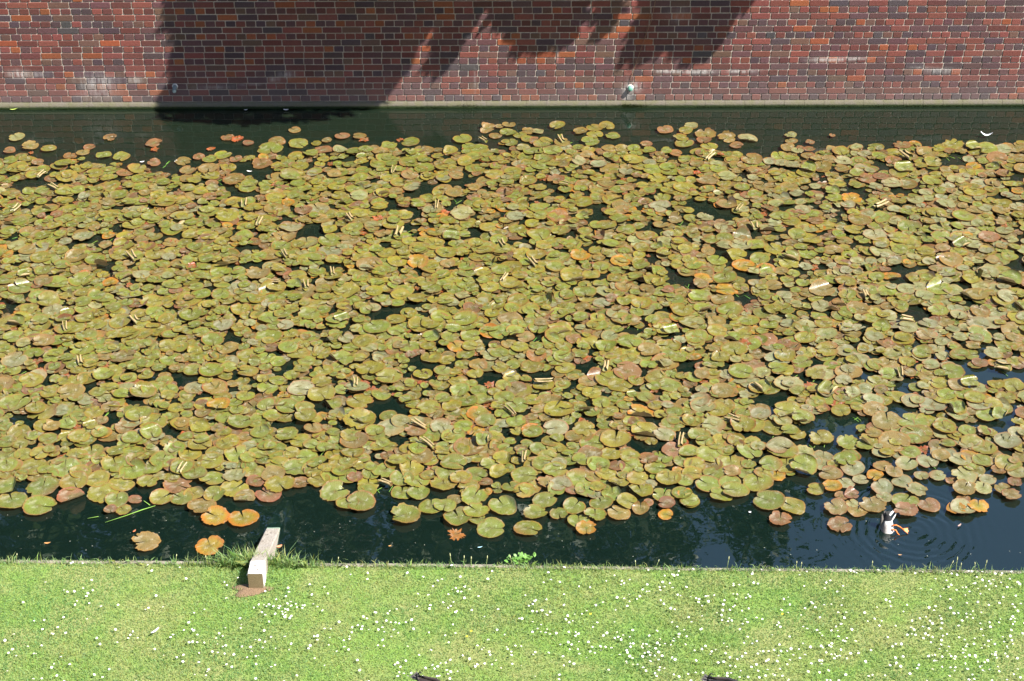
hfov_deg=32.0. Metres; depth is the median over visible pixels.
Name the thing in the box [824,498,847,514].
lily pad
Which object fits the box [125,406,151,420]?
lily pad
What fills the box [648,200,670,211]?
lily pad
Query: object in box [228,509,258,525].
lily pad
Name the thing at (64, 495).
lily pad
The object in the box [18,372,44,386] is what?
lily pad
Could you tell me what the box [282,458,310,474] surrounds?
lily pad
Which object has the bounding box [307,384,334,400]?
lily pad
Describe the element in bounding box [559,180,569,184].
rolled leaf
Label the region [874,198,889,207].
rolled leaf
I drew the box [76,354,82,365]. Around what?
rolled leaf
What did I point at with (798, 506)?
lily pad
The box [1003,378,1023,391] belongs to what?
lily pad
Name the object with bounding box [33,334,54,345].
lily pad
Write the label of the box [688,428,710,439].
lily pad
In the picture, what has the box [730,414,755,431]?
lily pad
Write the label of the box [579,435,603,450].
lily pad
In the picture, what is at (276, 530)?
timber beam
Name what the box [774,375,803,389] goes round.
lily pad
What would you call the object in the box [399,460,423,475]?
lily pad
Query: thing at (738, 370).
lily pad
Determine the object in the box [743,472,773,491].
lily pad
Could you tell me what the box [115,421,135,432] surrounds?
lily pad
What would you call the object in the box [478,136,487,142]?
rolled leaf
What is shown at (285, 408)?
lily pad
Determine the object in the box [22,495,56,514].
lily pad
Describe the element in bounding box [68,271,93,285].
lily pad
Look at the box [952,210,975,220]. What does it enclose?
lily pad
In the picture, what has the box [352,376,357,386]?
rolled leaf
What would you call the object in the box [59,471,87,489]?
lily pad
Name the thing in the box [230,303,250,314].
lily pad
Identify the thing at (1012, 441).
lily pad
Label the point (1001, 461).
lily pad
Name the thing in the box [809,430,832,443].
lily pad
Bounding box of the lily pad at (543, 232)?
[526,227,550,239]
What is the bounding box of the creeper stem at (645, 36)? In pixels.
[630,0,655,81]
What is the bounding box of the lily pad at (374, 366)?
[356,361,385,373]
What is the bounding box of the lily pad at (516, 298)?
[507,293,528,305]
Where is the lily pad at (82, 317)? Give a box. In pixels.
[75,311,93,321]
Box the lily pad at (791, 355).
[774,348,795,360]
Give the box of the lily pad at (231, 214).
[215,209,238,220]
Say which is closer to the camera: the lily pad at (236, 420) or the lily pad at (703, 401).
the lily pad at (236, 420)
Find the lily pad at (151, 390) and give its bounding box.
[129,380,156,396]
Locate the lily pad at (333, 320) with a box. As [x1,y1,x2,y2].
[325,311,342,322]
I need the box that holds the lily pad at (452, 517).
[443,506,471,525]
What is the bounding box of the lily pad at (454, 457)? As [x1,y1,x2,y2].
[440,453,466,468]
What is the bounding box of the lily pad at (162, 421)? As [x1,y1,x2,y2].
[139,413,167,428]
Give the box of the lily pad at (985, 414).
[975,408,995,420]
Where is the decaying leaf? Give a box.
[448,528,465,539]
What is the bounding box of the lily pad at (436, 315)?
[431,309,451,321]
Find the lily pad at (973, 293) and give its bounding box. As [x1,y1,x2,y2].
[965,288,988,298]
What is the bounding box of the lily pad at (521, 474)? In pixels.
[511,466,537,482]
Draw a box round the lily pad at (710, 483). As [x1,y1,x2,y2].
[695,475,720,491]
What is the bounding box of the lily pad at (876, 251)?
[870,246,894,258]
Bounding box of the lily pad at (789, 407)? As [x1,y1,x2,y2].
[773,401,801,415]
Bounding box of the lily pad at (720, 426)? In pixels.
[702,415,725,431]
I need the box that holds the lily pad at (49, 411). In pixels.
[27,403,57,418]
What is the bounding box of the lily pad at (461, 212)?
[450,205,473,218]
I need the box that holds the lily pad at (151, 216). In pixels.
[141,212,162,220]
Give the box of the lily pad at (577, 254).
[570,249,590,259]
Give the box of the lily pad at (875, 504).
[859,496,886,511]
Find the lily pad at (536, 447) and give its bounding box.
[530,442,546,454]
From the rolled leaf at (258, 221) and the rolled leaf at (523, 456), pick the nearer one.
the rolled leaf at (523, 456)
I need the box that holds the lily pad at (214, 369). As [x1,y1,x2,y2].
[199,362,224,375]
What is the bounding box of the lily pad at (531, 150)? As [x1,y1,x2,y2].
[523,147,543,153]
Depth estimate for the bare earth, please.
13.56 m
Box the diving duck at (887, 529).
[880,510,907,561]
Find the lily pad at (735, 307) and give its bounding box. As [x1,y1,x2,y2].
[716,301,743,315]
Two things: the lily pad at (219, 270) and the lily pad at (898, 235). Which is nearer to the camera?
the lily pad at (219, 270)
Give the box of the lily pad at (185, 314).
[179,308,202,319]
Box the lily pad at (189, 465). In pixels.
[170,459,193,473]
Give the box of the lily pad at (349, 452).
[341,447,364,456]
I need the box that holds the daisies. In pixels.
[4,562,1023,680]
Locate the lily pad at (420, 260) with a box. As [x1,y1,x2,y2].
[407,254,428,267]
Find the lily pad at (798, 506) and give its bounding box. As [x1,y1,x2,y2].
[781,497,805,514]
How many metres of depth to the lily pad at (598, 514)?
14.63 m
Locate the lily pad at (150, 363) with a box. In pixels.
[136,357,155,366]
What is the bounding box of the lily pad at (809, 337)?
[794,331,816,342]
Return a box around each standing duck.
[409,671,439,680]
[700,673,737,680]
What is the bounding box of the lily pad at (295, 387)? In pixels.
[287,379,314,394]
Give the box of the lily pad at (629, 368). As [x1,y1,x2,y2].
[613,361,641,379]
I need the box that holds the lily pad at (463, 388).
[450,382,469,395]
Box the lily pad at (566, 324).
[548,321,571,333]
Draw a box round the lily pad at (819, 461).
[810,454,822,465]
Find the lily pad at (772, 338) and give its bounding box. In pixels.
[754,333,777,345]
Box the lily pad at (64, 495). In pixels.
[57,487,84,501]
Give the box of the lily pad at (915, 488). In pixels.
[906,482,927,495]
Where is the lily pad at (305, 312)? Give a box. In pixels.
[298,306,320,318]
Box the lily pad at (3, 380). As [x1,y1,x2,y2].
[0,376,13,390]
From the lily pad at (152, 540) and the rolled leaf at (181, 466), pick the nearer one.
the lily pad at (152, 540)
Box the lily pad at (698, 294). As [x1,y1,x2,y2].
[688,289,711,300]
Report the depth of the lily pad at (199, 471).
15.05 m
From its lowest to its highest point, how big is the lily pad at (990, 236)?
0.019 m
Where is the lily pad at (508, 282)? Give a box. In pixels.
[500,276,521,287]
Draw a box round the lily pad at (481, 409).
[460,403,488,421]
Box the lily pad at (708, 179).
[696,175,718,183]
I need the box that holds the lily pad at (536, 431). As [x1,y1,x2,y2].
[522,425,543,436]
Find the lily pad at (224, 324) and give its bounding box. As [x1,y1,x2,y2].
[209,319,233,330]
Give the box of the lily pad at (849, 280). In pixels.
[835,275,856,285]
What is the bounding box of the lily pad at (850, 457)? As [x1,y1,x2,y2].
[832,450,857,464]
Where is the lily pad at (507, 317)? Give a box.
[498,312,522,322]
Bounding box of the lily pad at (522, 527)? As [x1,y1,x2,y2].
[513,520,541,534]
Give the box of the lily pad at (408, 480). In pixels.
[404,473,430,486]
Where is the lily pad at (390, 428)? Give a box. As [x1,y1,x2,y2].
[377,419,404,436]
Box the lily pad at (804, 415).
[792,408,814,420]
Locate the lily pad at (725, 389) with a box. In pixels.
[711,382,734,397]
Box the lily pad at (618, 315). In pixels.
[611,312,632,323]
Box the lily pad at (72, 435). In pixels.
[67,429,90,441]
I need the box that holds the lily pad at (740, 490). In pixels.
[722,481,749,496]
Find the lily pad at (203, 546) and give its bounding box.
[195,535,223,554]
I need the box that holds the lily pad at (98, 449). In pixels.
[82,444,103,459]
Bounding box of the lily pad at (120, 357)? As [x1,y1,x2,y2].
[110,350,135,361]
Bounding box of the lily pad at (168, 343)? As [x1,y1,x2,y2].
[159,339,180,351]
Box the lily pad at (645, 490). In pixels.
[629,484,653,496]
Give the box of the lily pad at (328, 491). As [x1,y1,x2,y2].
[319,479,349,500]
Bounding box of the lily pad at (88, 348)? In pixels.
[69,341,95,354]
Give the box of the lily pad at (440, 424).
[430,418,453,432]
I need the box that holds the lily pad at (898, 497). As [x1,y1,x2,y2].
[891,493,919,506]
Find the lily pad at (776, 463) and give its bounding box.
[759,455,782,470]
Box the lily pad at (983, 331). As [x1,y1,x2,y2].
[966,324,992,342]
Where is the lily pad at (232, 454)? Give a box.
[224,444,246,462]
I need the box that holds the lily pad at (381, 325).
[363,319,390,332]
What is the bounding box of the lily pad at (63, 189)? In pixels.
[55,184,74,194]
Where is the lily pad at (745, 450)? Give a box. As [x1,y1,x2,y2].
[737,444,762,458]
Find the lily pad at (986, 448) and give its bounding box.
[971,440,997,453]
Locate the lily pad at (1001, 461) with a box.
[995,454,1022,470]
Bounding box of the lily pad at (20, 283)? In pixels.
[7,278,33,293]
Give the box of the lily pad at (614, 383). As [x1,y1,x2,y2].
[608,378,632,391]
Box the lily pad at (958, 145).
[942,138,963,149]
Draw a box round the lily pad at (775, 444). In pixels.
[766,436,793,452]
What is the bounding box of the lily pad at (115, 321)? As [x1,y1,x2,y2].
[109,313,130,327]
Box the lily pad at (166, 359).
[159,352,182,365]
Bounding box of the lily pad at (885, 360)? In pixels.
[879,356,899,366]
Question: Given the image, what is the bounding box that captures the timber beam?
[247,500,293,587]
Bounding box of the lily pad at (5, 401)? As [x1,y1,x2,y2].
[0,396,19,408]
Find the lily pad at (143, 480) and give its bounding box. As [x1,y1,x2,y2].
[136,474,158,486]
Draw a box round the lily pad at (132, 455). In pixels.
[125,452,146,465]
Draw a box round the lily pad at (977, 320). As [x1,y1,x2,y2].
[966,316,990,328]
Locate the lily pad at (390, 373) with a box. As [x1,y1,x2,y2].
[375,368,402,382]
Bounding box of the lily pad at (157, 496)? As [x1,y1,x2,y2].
[149,488,173,504]
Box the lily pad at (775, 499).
[753,490,785,509]
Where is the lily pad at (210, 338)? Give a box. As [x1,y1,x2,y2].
[201,331,224,345]
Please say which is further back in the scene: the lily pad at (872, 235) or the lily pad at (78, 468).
the lily pad at (872, 235)
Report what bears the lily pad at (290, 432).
on the water
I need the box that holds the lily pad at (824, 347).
[815,341,837,355]
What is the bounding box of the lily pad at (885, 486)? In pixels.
[871,478,893,494]
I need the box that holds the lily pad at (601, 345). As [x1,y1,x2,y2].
[595,340,616,350]
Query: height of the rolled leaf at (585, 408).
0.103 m
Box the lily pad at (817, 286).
[809,279,834,295]
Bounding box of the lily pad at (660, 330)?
[653,322,675,333]
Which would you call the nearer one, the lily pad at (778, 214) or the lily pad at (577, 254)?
the lily pad at (577, 254)
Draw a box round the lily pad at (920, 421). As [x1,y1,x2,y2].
[897,413,929,429]
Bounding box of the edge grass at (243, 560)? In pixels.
[0,541,1023,575]
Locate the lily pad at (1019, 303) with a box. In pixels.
[1014,300,1023,308]
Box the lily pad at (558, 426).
[543,419,568,435]
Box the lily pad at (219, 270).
[210,266,230,276]
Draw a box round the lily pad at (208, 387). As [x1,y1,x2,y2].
[202,379,226,393]
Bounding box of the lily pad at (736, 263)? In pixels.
[732,259,754,270]
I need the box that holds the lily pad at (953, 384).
[948,378,967,389]
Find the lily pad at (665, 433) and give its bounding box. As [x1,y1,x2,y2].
[654,427,675,440]
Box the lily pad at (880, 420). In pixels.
[872,410,901,429]
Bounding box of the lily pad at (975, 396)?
[964,391,986,402]
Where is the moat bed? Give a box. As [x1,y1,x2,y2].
[0,173,1023,570]
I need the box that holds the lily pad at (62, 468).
[47,456,81,477]
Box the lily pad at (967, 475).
[951,465,977,482]
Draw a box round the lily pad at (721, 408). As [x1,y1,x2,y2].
[707,401,731,415]
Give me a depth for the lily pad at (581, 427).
15.61 m
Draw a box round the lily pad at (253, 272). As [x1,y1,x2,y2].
[245,266,269,278]
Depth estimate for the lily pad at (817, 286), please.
17.52 m
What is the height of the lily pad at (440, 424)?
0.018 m
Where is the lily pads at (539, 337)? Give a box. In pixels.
[1,133,1007,551]
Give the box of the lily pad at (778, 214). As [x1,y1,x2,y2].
[768,210,790,219]
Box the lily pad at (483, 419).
[475,413,495,426]
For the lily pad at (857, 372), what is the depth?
16.31 m
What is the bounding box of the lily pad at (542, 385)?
[533,381,554,388]
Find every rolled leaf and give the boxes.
[7,314,24,323]
[10,202,20,211]
[17,267,31,275]
[36,169,45,177]
[47,182,58,189]
[62,320,66,330]
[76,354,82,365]
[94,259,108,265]
[126,249,136,260]
[129,314,139,323]
[176,461,186,473]
[216,261,229,264]
[241,197,246,206]
[255,216,262,224]
[281,248,287,257]
[303,279,308,287]
[330,266,334,274]
[334,311,349,320]
[345,211,353,220]
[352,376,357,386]
[377,477,392,485]
[394,225,403,237]
[411,417,426,428]
[419,436,434,448]
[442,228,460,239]
[475,432,488,445]
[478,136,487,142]
[498,238,505,246]
[499,271,508,280]
[503,403,516,415]
[522,450,526,461]
[527,256,537,266]
[534,378,552,381]
[557,134,564,142]
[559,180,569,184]
[579,406,592,409]
[602,360,608,371]
[664,323,678,332]
[678,432,683,446]
[704,151,714,160]
[723,413,740,421]
[750,221,757,229]
[753,379,770,392]
[782,249,799,260]
[801,160,816,170]
[818,379,838,393]
[862,289,869,299]
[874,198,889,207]
[894,160,914,170]
[896,366,902,376]
[898,149,912,159]
[900,314,914,321]
[949,400,965,412]
[953,235,971,247]
[961,374,979,385]
[966,140,981,148]
[992,405,1007,418]
[994,361,1011,370]
[997,269,1022,283]
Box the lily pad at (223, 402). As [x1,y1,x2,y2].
[206,397,229,407]
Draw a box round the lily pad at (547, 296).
[533,292,551,305]
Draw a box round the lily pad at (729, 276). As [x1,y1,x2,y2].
[712,270,736,282]
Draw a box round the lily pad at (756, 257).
[750,252,769,262]
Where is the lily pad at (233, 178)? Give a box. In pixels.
[222,173,245,183]
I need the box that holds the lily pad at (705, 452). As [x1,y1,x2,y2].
[696,445,723,461]
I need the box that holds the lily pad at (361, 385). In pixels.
[344,381,370,390]
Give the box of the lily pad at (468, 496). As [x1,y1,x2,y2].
[461,485,487,504]
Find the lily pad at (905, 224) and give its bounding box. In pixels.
[897,219,921,231]
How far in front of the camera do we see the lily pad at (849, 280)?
17.63 m
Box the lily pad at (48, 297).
[37,290,59,305]
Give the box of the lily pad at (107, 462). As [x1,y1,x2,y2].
[100,455,130,471]
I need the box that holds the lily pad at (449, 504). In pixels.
[433,498,455,511]
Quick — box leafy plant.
[504,552,535,563]
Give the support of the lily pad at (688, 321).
on the lily pad raft
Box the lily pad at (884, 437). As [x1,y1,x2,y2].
[878,430,910,450]
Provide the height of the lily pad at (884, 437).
0.024 m
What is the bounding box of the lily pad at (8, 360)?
[0,351,28,367]
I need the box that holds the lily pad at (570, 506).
[563,497,585,513]
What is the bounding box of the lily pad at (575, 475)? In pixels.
[566,468,593,485]
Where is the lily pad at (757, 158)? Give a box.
[741,153,762,163]
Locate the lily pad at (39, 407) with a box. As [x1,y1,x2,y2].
[25,401,45,412]
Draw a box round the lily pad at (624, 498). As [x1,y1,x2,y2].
[616,492,636,508]
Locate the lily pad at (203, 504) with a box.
[187,498,216,512]
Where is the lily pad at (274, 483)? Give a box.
[264,475,294,491]
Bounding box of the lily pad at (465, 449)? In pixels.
[449,443,469,454]
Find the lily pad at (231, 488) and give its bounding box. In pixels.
[220,480,248,496]
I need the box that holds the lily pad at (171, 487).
[163,476,191,492]
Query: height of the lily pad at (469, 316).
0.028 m
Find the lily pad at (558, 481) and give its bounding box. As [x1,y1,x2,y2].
[550,476,572,490]
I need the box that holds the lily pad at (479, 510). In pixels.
[463,502,489,516]
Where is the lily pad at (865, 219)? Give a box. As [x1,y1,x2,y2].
[848,213,871,224]
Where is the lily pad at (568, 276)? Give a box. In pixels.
[560,272,583,280]
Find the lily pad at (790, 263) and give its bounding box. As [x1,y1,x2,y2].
[778,256,798,268]
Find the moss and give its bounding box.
[0,103,1023,109]
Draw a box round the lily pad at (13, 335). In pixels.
[2,330,25,341]
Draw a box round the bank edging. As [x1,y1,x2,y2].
[0,560,1023,573]
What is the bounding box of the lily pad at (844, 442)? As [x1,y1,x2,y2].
[837,434,858,449]
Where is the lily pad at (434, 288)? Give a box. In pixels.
[421,284,441,292]
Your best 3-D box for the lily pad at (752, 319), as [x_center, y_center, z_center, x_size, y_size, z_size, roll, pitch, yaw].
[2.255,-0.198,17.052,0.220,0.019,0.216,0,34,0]
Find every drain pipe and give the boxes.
[172,83,177,92]
[627,85,633,90]
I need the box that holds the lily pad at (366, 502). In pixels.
[347,490,375,510]
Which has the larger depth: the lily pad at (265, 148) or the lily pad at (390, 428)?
the lily pad at (265, 148)
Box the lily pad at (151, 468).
[143,459,163,473]
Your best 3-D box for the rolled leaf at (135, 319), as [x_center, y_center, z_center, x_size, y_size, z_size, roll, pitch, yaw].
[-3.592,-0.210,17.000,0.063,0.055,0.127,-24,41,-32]
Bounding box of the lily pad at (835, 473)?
[819,465,842,479]
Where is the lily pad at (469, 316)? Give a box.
[453,310,477,324]
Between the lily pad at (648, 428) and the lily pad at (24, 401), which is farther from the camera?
the lily pad at (24, 401)
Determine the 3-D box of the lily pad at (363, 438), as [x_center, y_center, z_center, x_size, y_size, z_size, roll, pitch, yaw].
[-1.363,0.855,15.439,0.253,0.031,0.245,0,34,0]
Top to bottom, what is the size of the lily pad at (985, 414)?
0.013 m
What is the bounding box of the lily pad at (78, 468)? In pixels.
[69,464,91,477]
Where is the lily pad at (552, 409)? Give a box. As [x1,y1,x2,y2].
[543,400,573,415]
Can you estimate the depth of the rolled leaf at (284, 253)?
18.00 m
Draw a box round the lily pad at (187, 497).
[169,489,192,504]
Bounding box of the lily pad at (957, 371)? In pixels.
[941,362,964,378]
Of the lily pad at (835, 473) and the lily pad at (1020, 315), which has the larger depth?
the lily pad at (1020, 315)
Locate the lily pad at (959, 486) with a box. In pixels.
[952,479,975,494]
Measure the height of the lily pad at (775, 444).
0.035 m
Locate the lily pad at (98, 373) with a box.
[92,367,114,379]
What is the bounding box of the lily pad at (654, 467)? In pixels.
[644,461,666,473]
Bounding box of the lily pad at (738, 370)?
[728,363,753,377]
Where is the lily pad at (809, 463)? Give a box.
[789,453,817,473]
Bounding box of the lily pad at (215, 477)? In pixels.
[199,471,224,484]
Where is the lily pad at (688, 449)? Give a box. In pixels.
[679,444,698,455]
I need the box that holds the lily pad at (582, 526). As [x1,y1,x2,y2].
[576,520,595,533]
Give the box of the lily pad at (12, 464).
[0,457,19,471]
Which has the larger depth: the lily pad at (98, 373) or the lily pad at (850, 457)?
the lily pad at (98, 373)
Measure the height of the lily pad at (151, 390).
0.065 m
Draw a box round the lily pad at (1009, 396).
[995,391,1017,402]
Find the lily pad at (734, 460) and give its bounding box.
[716,455,745,469]
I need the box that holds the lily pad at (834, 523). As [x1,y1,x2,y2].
[827,516,852,531]
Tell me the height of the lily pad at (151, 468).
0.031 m
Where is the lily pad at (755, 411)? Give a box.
[750,406,770,417]
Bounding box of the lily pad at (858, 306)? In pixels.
[846,301,870,313]
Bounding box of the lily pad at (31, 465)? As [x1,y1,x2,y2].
[17,458,48,474]
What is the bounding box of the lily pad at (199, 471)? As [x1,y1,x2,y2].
[181,466,206,478]
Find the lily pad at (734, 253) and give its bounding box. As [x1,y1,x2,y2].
[726,248,746,259]
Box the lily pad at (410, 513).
[390,502,420,522]
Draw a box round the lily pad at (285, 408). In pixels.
[275,398,299,412]
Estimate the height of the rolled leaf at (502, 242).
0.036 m
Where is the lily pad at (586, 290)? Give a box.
[573,286,596,296]
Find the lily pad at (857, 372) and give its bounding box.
[834,366,862,378]
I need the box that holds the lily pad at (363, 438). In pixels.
[340,431,368,448]
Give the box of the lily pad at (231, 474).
[222,468,245,480]
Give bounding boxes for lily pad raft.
[0,121,1023,526]
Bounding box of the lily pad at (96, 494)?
[87,481,118,502]
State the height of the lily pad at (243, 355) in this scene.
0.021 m
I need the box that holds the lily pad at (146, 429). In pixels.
[139,422,161,438]
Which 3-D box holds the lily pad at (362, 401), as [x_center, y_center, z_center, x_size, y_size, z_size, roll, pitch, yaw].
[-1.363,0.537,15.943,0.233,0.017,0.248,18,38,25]
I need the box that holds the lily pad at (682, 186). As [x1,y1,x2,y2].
[673,182,695,192]
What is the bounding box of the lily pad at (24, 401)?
[4,394,30,410]
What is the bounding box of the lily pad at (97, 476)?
[87,470,109,486]
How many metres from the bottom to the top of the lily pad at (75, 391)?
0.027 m
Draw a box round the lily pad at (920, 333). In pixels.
[916,328,937,339]
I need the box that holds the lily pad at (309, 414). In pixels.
[294,408,316,420]
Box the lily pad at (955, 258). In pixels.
[939,252,962,266]
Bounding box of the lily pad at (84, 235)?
[72,231,94,240]
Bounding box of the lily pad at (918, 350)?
[912,344,932,357]
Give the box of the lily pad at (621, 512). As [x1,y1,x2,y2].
[607,505,630,519]
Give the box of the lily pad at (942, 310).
[928,303,949,315]
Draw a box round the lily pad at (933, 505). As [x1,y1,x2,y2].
[917,497,939,511]
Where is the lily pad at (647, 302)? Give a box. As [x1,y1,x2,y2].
[631,296,651,307]
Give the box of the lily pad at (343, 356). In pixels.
[329,349,355,364]
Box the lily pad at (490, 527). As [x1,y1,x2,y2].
[477,517,504,537]
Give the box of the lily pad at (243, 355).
[237,348,260,362]
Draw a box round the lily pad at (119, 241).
[113,238,134,249]
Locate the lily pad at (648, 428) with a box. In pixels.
[631,422,658,436]
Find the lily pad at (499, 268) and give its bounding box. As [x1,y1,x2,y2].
[491,264,511,273]
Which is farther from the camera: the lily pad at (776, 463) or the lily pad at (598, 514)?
the lily pad at (776, 463)
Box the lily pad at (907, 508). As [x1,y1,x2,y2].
[893,502,918,515]
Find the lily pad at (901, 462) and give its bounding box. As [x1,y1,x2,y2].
[895,456,917,469]
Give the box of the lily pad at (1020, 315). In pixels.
[1016,311,1023,319]
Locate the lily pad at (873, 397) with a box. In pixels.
[863,393,883,403]
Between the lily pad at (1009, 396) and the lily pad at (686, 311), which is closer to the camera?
the lily pad at (1009, 396)
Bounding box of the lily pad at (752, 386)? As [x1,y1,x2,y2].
[748,382,765,392]
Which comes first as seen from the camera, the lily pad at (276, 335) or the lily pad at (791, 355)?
the lily pad at (791, 355)
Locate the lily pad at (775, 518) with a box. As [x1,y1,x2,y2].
[769,511,791,524]
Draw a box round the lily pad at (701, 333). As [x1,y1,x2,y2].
[685,329,707,342]
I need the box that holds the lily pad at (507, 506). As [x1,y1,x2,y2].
[488,495,516,514]
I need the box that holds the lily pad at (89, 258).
[84,253,105,263]
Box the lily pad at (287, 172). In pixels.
[280,168,300,178]
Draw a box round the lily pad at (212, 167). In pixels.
[198,163,218,172]
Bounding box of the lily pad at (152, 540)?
[131,531,160,550]
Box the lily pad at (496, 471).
[489,464,508,477]
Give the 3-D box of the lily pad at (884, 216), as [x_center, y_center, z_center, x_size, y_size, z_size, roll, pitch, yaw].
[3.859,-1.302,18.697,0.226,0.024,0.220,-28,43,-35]
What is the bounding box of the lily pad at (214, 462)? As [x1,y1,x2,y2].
[197,451,223,467]
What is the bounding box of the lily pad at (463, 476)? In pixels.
[450,471,471,482]
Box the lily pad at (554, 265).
[546,260,565,270]
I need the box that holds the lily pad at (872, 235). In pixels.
[863,229,886,240]
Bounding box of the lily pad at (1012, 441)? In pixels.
[993,432,1021,447]
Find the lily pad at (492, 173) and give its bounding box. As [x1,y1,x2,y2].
[484,169,503,178]
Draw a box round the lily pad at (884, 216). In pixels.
[870,210,891,222]
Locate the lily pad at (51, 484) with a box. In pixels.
[26,476,59,495]
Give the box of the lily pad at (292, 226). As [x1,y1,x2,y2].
[279,221,302,231]
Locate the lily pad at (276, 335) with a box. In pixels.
[255,328,282,343]
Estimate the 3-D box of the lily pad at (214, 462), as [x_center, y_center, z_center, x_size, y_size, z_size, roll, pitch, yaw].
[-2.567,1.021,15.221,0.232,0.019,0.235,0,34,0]
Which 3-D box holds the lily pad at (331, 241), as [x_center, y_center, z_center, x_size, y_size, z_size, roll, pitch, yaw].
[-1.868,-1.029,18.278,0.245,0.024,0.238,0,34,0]
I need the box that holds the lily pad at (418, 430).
[405,424,426,435]
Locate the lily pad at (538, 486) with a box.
[519,480,541,494]
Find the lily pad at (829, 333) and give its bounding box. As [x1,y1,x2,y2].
[815,327,838,339]
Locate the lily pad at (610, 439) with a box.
[600,429,630,446]
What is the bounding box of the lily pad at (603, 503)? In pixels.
[589,495,612,508]
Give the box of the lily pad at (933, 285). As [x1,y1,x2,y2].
[927,277,952,293]
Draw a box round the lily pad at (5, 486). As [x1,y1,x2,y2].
[0,476,15,492]
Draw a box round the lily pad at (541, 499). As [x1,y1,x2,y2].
[532,492,556,507]
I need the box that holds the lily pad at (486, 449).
[477,442,498,454]
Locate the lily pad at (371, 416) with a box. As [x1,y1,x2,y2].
[350,410,375,422]
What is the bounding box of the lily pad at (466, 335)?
[460,329,479,340]
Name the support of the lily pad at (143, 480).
on the water
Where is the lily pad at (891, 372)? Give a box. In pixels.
[878,366,897,378]
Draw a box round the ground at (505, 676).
[0,563,1023,680]
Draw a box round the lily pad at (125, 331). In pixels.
[115,326,137,336]
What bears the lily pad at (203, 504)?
on the water
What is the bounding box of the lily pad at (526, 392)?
[513,383,531,396]
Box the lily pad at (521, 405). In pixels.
[505,396,527,411]
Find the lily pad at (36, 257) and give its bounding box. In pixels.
[30,251,51,262]
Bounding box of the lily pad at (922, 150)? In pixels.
[916,146,937,156]
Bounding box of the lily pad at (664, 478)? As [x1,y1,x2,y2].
[656,470,681,484]
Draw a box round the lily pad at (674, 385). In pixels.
[659,377,681,391]
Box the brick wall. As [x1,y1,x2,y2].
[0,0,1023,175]
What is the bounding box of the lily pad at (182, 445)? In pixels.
[163,441,185,455]
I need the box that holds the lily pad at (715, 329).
[707,324,726,335]
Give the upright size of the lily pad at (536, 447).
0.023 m
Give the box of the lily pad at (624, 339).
[616,334,642,347]
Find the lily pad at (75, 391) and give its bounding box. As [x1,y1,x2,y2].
[57,383,85,400]
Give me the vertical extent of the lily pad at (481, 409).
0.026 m
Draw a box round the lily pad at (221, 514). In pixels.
[201,505,229,524]
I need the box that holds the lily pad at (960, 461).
[949,452,972,464]
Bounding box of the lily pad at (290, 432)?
[275,427,297,439]
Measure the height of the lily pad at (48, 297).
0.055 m
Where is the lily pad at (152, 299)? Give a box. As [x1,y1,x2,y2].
[139,294,162,306]
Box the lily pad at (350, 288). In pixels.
[334,282,360,297]
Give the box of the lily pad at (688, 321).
[680,315,704,327]
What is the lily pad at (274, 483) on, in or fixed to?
on the lily pad raft
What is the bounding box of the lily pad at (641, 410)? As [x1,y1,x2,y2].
[627,404,653,416]
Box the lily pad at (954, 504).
[950,498,975,512]
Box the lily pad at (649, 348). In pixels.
[638,342,659,354]
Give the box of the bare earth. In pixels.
[232,584,273,596]
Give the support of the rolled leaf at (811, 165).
on the lily pad raft
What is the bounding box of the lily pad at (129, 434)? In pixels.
[121,430,141,442]
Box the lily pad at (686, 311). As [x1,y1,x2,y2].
[671,303,694,315]
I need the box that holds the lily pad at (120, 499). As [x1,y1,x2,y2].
[105,491,128,507]
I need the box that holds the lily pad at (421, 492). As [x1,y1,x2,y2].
[407,484,429,499]
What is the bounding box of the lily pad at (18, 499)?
[0,492,27,507]
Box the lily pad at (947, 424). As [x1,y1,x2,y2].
[933,420,955,432]
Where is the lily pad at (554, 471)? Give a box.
[542,461,567,476]
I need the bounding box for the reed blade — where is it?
[91,502,155,521]
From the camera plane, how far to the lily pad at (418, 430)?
15.56 m
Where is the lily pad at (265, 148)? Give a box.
[257,141,282,153]
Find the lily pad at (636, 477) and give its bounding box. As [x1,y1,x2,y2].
[626,470,647,484]
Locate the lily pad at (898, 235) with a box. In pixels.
[887,231,908,242]
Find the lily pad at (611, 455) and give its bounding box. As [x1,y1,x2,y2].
[600,447,621,458]
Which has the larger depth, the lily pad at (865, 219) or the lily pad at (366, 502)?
the lily pad at (865, 219)
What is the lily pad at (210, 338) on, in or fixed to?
on the lily pad raft
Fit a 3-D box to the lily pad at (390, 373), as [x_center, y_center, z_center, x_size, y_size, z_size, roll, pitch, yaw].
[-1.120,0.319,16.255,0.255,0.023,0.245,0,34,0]
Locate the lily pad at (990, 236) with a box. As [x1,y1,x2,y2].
[978,230,1000,241]
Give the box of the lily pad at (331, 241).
[317,233,340,245]
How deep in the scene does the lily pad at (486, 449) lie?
15.35 m
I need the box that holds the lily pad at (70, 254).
[64,249,87,261]
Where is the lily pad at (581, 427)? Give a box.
[572,420,596,436]
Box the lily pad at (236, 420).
[227,414,252,427]
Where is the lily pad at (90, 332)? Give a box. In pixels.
[74,328,97,340]
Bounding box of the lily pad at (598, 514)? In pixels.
[584,507,606,520]
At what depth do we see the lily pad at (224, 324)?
16.97 m
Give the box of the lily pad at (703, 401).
[689,392,709,405]
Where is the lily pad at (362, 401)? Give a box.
[346,393,373,407]
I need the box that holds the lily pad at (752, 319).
[737,314,759,324]
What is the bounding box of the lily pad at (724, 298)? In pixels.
[710,292,733,303]
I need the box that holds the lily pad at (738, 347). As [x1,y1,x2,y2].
[720,341,747,354]
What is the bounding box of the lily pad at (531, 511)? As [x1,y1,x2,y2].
[523,504,547,518]
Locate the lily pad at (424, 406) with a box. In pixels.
[416,399,440,413]

